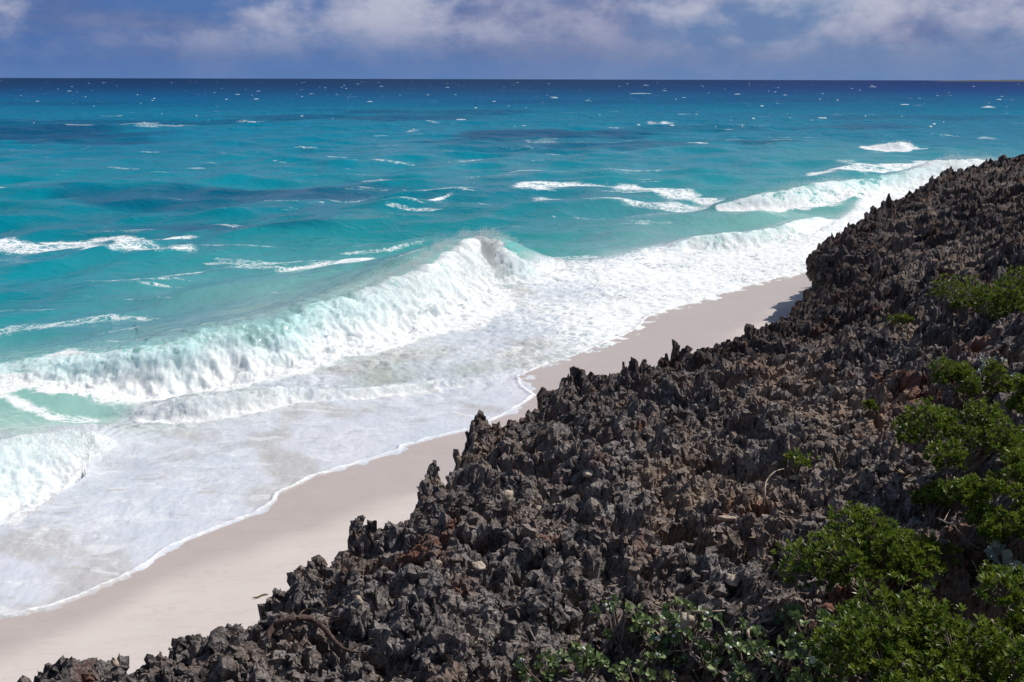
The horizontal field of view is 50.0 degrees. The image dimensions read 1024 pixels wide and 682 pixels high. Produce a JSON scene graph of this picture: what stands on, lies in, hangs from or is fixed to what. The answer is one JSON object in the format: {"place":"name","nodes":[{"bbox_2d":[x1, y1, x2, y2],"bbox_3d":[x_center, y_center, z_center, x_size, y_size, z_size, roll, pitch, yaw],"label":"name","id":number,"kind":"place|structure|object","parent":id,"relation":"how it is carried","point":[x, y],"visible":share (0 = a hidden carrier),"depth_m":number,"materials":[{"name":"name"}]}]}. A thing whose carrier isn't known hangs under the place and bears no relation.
{"place":"outdoors","nodes":[
{"label":"outdoors","id":0,"kind":"place"},
{"bbox_2d":[0,273,811,681],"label":"sand","id":1,"kind":"structure","parent":0,"point":[206,585],"depth_m":16.84,"materials":[{"name":"beige sand"}]},
{"bbox_2d":[0,78,1023,618],"bbox_3d":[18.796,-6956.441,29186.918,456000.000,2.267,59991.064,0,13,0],"label":"sea water","id":2,"kind":"structure","parent":0,"point":[190,204],"depth_m":56.19,"materials":[{"name":"teal liquid"}]},
{"bbox_2d":[0,428,138,527],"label":"breaking wave","id":3,"kind":"object","parent":2,"relation":"on","point":[59,477],"visible":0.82,"depth_m":19.96,"materials":[{"name":"liquid"}]},
{"bbox_2d":[0,235,568,401],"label":"breaking wave","id":4,"kind":"object","parent":2,"relation":"on","point":[226,378],"visible":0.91,"depth_m":28.35,"materials":[{"name":"liquid"}]},
{"bbox_2d":[130,374,503,424],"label":"breaking wave","id":5,"kind":"object","parent":2,"relation":"on","point":[217,405],"visible":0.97,"depth_m":24.24,"materials":[{"name":"liquid"}]},
{"bbox_2d":[0,140,1004,540],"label":"sea spray","id":6,"kind":"object","parent":2,"relation":"on","point":[406,266],"visible":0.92,"depth_m":31.76,"materials":[{"name":"white liquid"}]},
{"bbox_2d":[20,82,1011,129],"bbox_3d":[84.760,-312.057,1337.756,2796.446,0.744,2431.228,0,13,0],"label":"whitecaps","id":7,"kind":"object","parent":2,"relation":"on","point":[589,100],"visible":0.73,"depth_m":351.15,"materials":[{"name":"white liquid"}]},
{"bbox_2d":[658,217,837,253],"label":"breaking wave","id":8,"kind":"object","parent":2,"relation":"on","point":[743,241],"visible":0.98,"depth_m":47.40,"materials":[{"name":"liquid"}]},
{"bbox_2d":[714,159,987,212],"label":"breaking wave","id":9,"kind":"object","parent":2,"relation":"on","point":[806,202],"visible":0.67,"depth_m":65.99,"materials":[{"name":"liquid"}]},
{"bbox_2d":[858,142,922,150],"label":"breaking wave","id":10,"kind":"object","parent":2,"relation":"on","point":[905,147],"visible":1,"depth_m":113.82,"materials":[{"name":"liquid"}]},
{"bbox_2d":[0,0,1023,79],"label":"sky","id":11,"kind":"structure","parent":0,"point":[235,39],"materials":[{"name":"blue"}]},
{"bbox_2d":[17,154,1023,681],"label":"rocky ground","id":12,"kind":"structure","parent":0,"point":[681,450],"depth_m":10.08,"materials":[{"name":"stone"}]},
{"bbox_2d":[111,657,118,667],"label":"loose stone","id":13,"kind":"object","parent":12,"relation":"on","point":[114,662],"visible":1,"depth_m":7.00,"materials":[{"name":"stone"}]},
{"bbox_2d":[265,608,385,652],"bbox_3d":[-1.362,1.996,7.579,0.508,0.246,0.994,-12,18,-42],"label":"driftwood root","id":14,"kind":"object","parent":12,"relation":"on","point":[270,631],"visible":1,"depth_m":7.63,"materials":[{"name":"wood"}]},
{"bbox_2d":[354,595,362,604],"bbox_3d":[-1.088,1.837,7.781,0.054,0.055,0.085,-31,45,-19],"label":"loose stone","id":15,"kind":"object","parent":12,"relation":"on","point":[358,600],"visible":1,"depth_m":7.76,"materials":[{"name":"stone"}]},
{"bbox_2d":[471,561,485,570],"bbox_3d":[-0.261,1.742,8.507,0.096,0.054,0.138,-14,21,-43],"label":"loose stone","id":16,"kind":"object","parent":12,"relation":"on","point":[479,565],"visible":1,"depth_m":8.48,"materials":[{"name":"stone"}]},
{"bbox_2d":[501,490,512,502],"bbox_3d":[-0.046,1.459,10.364,0.106,0.110,0.126,-25,15,41],"label":"loose stone","id":17,"kind":"object","parent":12,"relation":"on","point":[506,495],"visible":1,"depth_m":10.32,"materials":[{"name":"stone"}]},
{"bbox_2d":[501,589,554,609],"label":"dead twig","id":18,"kind":"object","parent":12,"relation":"on","point":[525,603],"visible":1,"depth_m":7.66,"materials":[{"name":"brown wood"}]},
{"bbox_2d":[512,648,568,681],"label":"broadleaf plant","id":19,"kind":"object","parent":12,"relation":"on","point":[551,670],"visible":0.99,"depth_m":6.65,"materials":[{"name":"green plant"}]},
{"bbox_2d":[582,469,593,477],"bbox_3d":[0.757,1.306,10.835,0.118,0.070,0.154,-13,10,-8],"label":"loose stone","id":20,"kind":"object","parent":12,"relation":"on","point":[588,473],"visible":1,"depth_m":10.79,"materials":[{"name":"stone"}]},
{"bbox_2d":[566,641,609,678],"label":"broadleaf plant","id":21,"kind":"object","parent":12,"relation":"on","point":[588,658],"visible":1,"depth_m":6.34,"materials":[{"name":"green plant"}]},
{"bbox_2d":[588,627,618,671],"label":"dead twig","id":22,"kind":"object","parent":12,"relation":"on","point":[590,668],"visible":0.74,"depth_m":6.58,"materials":[{"name":"brown wood"}]},
{"bbox_2d":[589,594,660,653],"bbox_3d":[0.707,1.770,6.912,0.407,0.347,0.369,10,16,34],"label":"broadleaf plant","id":23,"kind":"object","parent":12,"relation":"on","point":[648,620],"visible":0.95,"depth_m":6.88,"materials":[{"name":"green plant"}]},
{"bbox_2d":[608,650,674,681],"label":"broadleaf plant","id":24,"kind":"object","parent":12,"relation":"on","point":[639,671],"visible":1,"depth_m":6.59,"materials":[{"name":"green plant"}]},
{"bbox_2d":[635,621,682,669],"bbox_3d":[0.965,1.903,6.869,0.281,0.298,0.327,-10,17,-38],"label":"broadleaf plant","id":25,"kind":"object","parent":12,"relation":"on","point":[672,637],"visible":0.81,"depth_m":6.77,"materials":[{"name":"green plant"}]},
{"bbox_2d":[674,612,697,633],"bbox_3d":[1.062,1.737,6.765,0.159,0.147,0.116,-4,14,-17],"label":"loose stone","id":26,"kind":"object","parent":12,"relation":"on","point":[689,621],"visible":0.65,"depth_m":6.72,"materials":[{"name":"stone"}]},
{"bbox_2d":[648,602,724,611],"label":"dead twig","id":27,"kind":"object","parent":12,"relation":"on","point":[686,611],"visible":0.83,"depth_m":6.79,"materials":[{"name":"brown wood"}]},
{"bbox_2d":[660,596,713,651],"bbox_3d":[1.065,1.744,6.743,0.330,0.286,0.258,0,13,0],"label":"broadleaf plant","id":28,"kind":"object","parent":12,"relation":"on","point":[667,615],"visible":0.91,"depth_m":6.71,"materials":[{"name":"green plant"}]},
{"bbox_2d":[658,636,751,673],"bbox_3d":[1.162,1.887,6.646,0.573,0.172,0.135,9,16,32],"label":"dead twig","id":29,"kind":"object","parent":12,"relation":"on","point":[696,639],"visible":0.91,"depth_m":6.63,"materials":[{"name":"brown wood"}]},
{"bbox_2d":[681,638,742,681],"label":"broadleaf plant","id":30,"kind":"object","parent":12,"relation":"on","point":[704,647],"visible":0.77,"depth_m":6.63,"materials":[{"name":"green plant"}]},
{"bbox_2d":[716,515,736,521],"bbox_3d":[1.769,1.466,9.066,0.174,0.051,0.148,1,-11,4],"label":"loose stone","id":31,"kind":"object","parent":12,"relation":"on","point":[724,518],"visible":1,"depth_m":9.01,"materials":[{"name":"stone"}]},
{"bbox_2d":[725,573,740,585],"bbox_3d":[1.627,1.756,8.068,0.123,0.083,0.144,6,15,23],"label":"loose stone","id":32,"kind":"object","parent":12,"relation":"on","point":[733,580],"visible":0.98,"depth_m":8.04,"materials":[{"name":"stone"}]},
{"bbox_2d":[713,612,767,661],"bbox_3d":[1.378,1.797,6.632,0.332,0.285,0.256,0,13,0],"label":"broadleaf plant","id":33,"kind":"object","parent":12,"relation":"on","point":[729,644],"visible":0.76,"depth_m":6.63,"materials":[{"name":"green plant"}]},
{"bbox_2d":[707,640,794,681],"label":"broadleaf plant","id":34,"kind":"object","parent":12,"relation":"on","point":[740,671],"visible":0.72,"depth_m":6.14,"materials":[{"name":"green plant"}]},
{"bbox_2d":[746,618,775,650],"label":"dead twig","id":35,"kind":"object","parent":12,"relation":"on","point":[757,623],"visible":0.7,"depth_m":6.66,"materials":[{"name":"brown wood"}]},
{"bbox_2d":[742,625,799,681],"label":"broadleaf plant","id":36,"kind":"object","parent":12,"relation":"on","point":[766,660],"visible":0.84,"depth_m":6.13,"materials":[{"name":"green plant"}]},
{"bbox_2d":[764,468,783,505],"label":"bare twig","id":37,"kind":"object","parent":12,"relation":"on","point":[766,483],"visible":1,"depth_m":9.90,"materials":[{"name":"brown wood"}]},
{"bbox_2d":[769,603,804,638],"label":"broadleaf plant","id":38,"kind":"object","parent":12,"relation":"on","point":[789,622],"visible":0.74,"depth_m":6.77,"materials":[{"name":"green plant"}]},
{"bbox_2d":[790,475,798,479],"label":"loose stone","id":39,"kind":"object","parent":12,"relation":"on","point":[793,477],"visible":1,"depth_m":10.08,"materials":[{"name":"stone"}]},
{"bbox_2d":[783,650,811,676],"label":"dead twig","id":40,"kind":"object","parent":12,"relation":"on","point":[798,665],"visible":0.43,"depth_m":5.99,"materials":[{"name":"brown wood"}]},
{"bbox_2d":[782,447,820,477],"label":"seaside shrub","id":41,"kind":"object","parent":12,"relation":"on","point":[796,458],"visible":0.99,"depth_m":10.14,"materials":[{"name":"green plant"}]},
{"bbox_2d":[770,648,834,681],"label":"broadleaf plant","id":42,"kind":"object","parent":12,"relation":"on","point":[805,676],"visible":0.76,"depth_m":5.93,"materials":[{"name":"green plant"}]},
{"bbox_2d":[788,609,831,661],"bbox_3d":[1.704,1.630,6.070,0.364,0.296,0.262,0,13,0],"label":"broadleaf plant","id":43,"kind":"object","parent":12,"relation":"on","point":[799,638],"visible":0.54,"depth_m":6.04,"materials":[{"name":"green plant"}]},
{"bbox_2d":[816,608,835,649],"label":"broadleaf plant","id":44,"kind":"object","parent":12,"relation":"on","point":[822,612],"visible":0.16,"depth_m":6.07,"materials":[{"name":"green plant"}]},
{"bbox_2d":[642,443,1021,681],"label":"leaf litter","id":45,"kind":"object","parent":12,"relation":"on","point":[927,532],"visible":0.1,"depth_m":7.59,"materials":[{"name":"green plant"}]},
{"bbox_2d":[807,633,862,681],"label":"broadleaf plant","id":46,"kind":"object","parent":12,"relation":"on","point":[825,672],"visible":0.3,"depth_m":5.80,"materials":[{"name":"green plant"}]},
{"bbox_2d":[770,499,963,604],"bbox_3d":[2.217,1.332,6.894,1.155,0.664,0.860,0,13,0],"label":"seaside shrub","id":47,"kind":"object","parent":12,"relation":"on","point":[824,559],"visible":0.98,"depth_m":6.71,"materials":[{"name":"green plant"}]},
{"bbox_2d":[861,399,879,418],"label":"seaside shrub","id":48,"kind":"object","parent":12,"relation":"on","point":[870,404],"visible":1,"depth_m":11.95,"materials":[{"name":"green plant"}]},
{"bbox_2d":[827,610,924,680],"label":"seaside shrub","id":49,"kind":"object","parent":12,"relation":"on","point":[868,672],"visible":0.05,"depth_m":5.60,"materials":[{"name":"green plant"}]},
{"bbox_2d":[886,313,914,329],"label":"seaside shrub","id":50,"kind":"object","parent":12,"relation":"on","point":[900,318],"visible":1,"depth_m":18.21,"materials":[{"name":"green plant"}]},
{"bbox_2d":[804,570,1023,681],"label":"seaside shrub","id":51,"kind":"object","parent":12,"relation":"on","point":[907,636],"visible":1,"depth_m":5.14,"materials":[{"name":"green plant"}]},
{"bbox_2d":[890,414,942,450],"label":"seaside shrub","id":52,"kind":"object","parent":12,"relation":"on","point":[900,436],"visible":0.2,"depth_m":9.21,"materials":[{"name":"green plant"}]},
{"bbox_2d":[915,583,933,593],"bbox_3d":[2.566,1.536,6.831,0.116,0.063,0.085,6,15,24],"label":"loose stone","id":53,"kind":"object","parent":12,"relation":"on","point":[926,586],"visible":0.53,"depth_m":6.81,"materials":[{"name":"stone"}]},
{"bbox_2d":[909,479,952,525],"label":"seaside shrub","id":54,"kind":"object","parent":12,"relation":"on","point":[925,495],"visible":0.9,"depth_m":7.99,"materials":[{"name":"green plant"}]},
{"bbox_2d":[936,509,979,548],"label":"dead twig","id":55,"kind":"object","parent":12,"relation":"on","point":[953,524],"visible":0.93,"depth_m":6.92,"materials":[{"name":"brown wood"}]},
{"bbox_2d":[894,395,1023,477],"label":"seaside shrub","id":56,"kind":"object","parent":12,"relation":"on","point":[986,431],"visible":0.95,"depth_m":8.06,"materials":[{"name":"green plant"}]},
{"bbox_2d":[948,296,981,315],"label":"seaside shrub","id":57,"kind":"object","parent":12,"relation":"on","point":[955,305],"visible":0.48,"depth_m":17.09,"materials":[{"name":"green plant"}]},
{"bbox_2d":[927,355,1016,402],"bbox_3d":[4.815,0.429,11.414,0.924,0.532,0.617,0,13,0],"label":"seaside shrub","id":58,"kind":"object","parent":12,"relation":"on","point":[958,372],"visible":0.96,"depth_m":11.34,"materials":[{"name":"green plant"}]},
{"bbox_2d":[926,265,1023,320],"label":"seaside shrub","id":59,"kind":"object","parent":12,"relation":"on","point":[997,308],"visible":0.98,"depth_m":15.95,"materials":[{"name":"green plant"}]},
{"bbox_2d":[933,472,1023,550],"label":"seaside shrub","id":60,"kind":"object","parent":12,"relation":"on","point":[990,526],"visible":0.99,"depth_m":6.72,"materials":[{"name":"green plant"}]},
{"bbox_2d":[971,549,998,607],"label":"dead twig","id":61,"kind":"object","parent":12,"relation":"on","point":[981,583],"visible":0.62,"depth_m":6.65,"materials":[{"name":"brown wood"}]},
{"bbox_2d":[971,559,1023,664],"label":"seaside shrub","id":62,"kind":"object","parent":12,"relation":"on","point":[1011,581],"visible":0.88,"depth_m":5.51,"materials":[{"name":"green plant"}]},
{"bbox_2d":[978,356,1016,382],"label":"silver plant","id":63,"kind":"object","parent":12,"relation":"on","point":[984,364],"visible":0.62,"depth_m":11.89,"materials":[{"name":"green plant"}]},
{"bbox_2d":[979,540,1023,609],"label":"silver plant","id":64,"kind":"object","parent":12,"relation":"on","point":[991,550],"visible":0.29,"depth_m":6.65,"materials":[{"name":"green plant"}]},
{"bbox_2d":[985,446,1023,505],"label":"seaside shrub","id":65,"kind":"object","parent":12,"relation":"on","point":[1012,460],"visible":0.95,"depth_m":6.98,"materials":[{"name":"green plant"}]},
{"bbox_2d":[1003,373,1023,423],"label":"seaside shrub","id":66,"kind":"object","parent":12,"relation":"on","point":[1015,402],"visible":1,"depth_m":9.35,"materials":[{"name":"green plant"}]},
{"bbox_2d":[805,229,914,280],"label":"rocky headland","id":67,"kind":"structure","parent":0,"point":[820,262],"depth_m":31.62,"materials":[{"name":"stone"}]},
{"bbox_2d":[946,80,1023,81],"bbox_3d":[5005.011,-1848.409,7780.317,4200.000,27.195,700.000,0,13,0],"label":"island","id":68,"kind":"structure","parent":0,"point":[989,80],"depth_m":7688.65,"materials":[{"name":"blue"}]}
]}

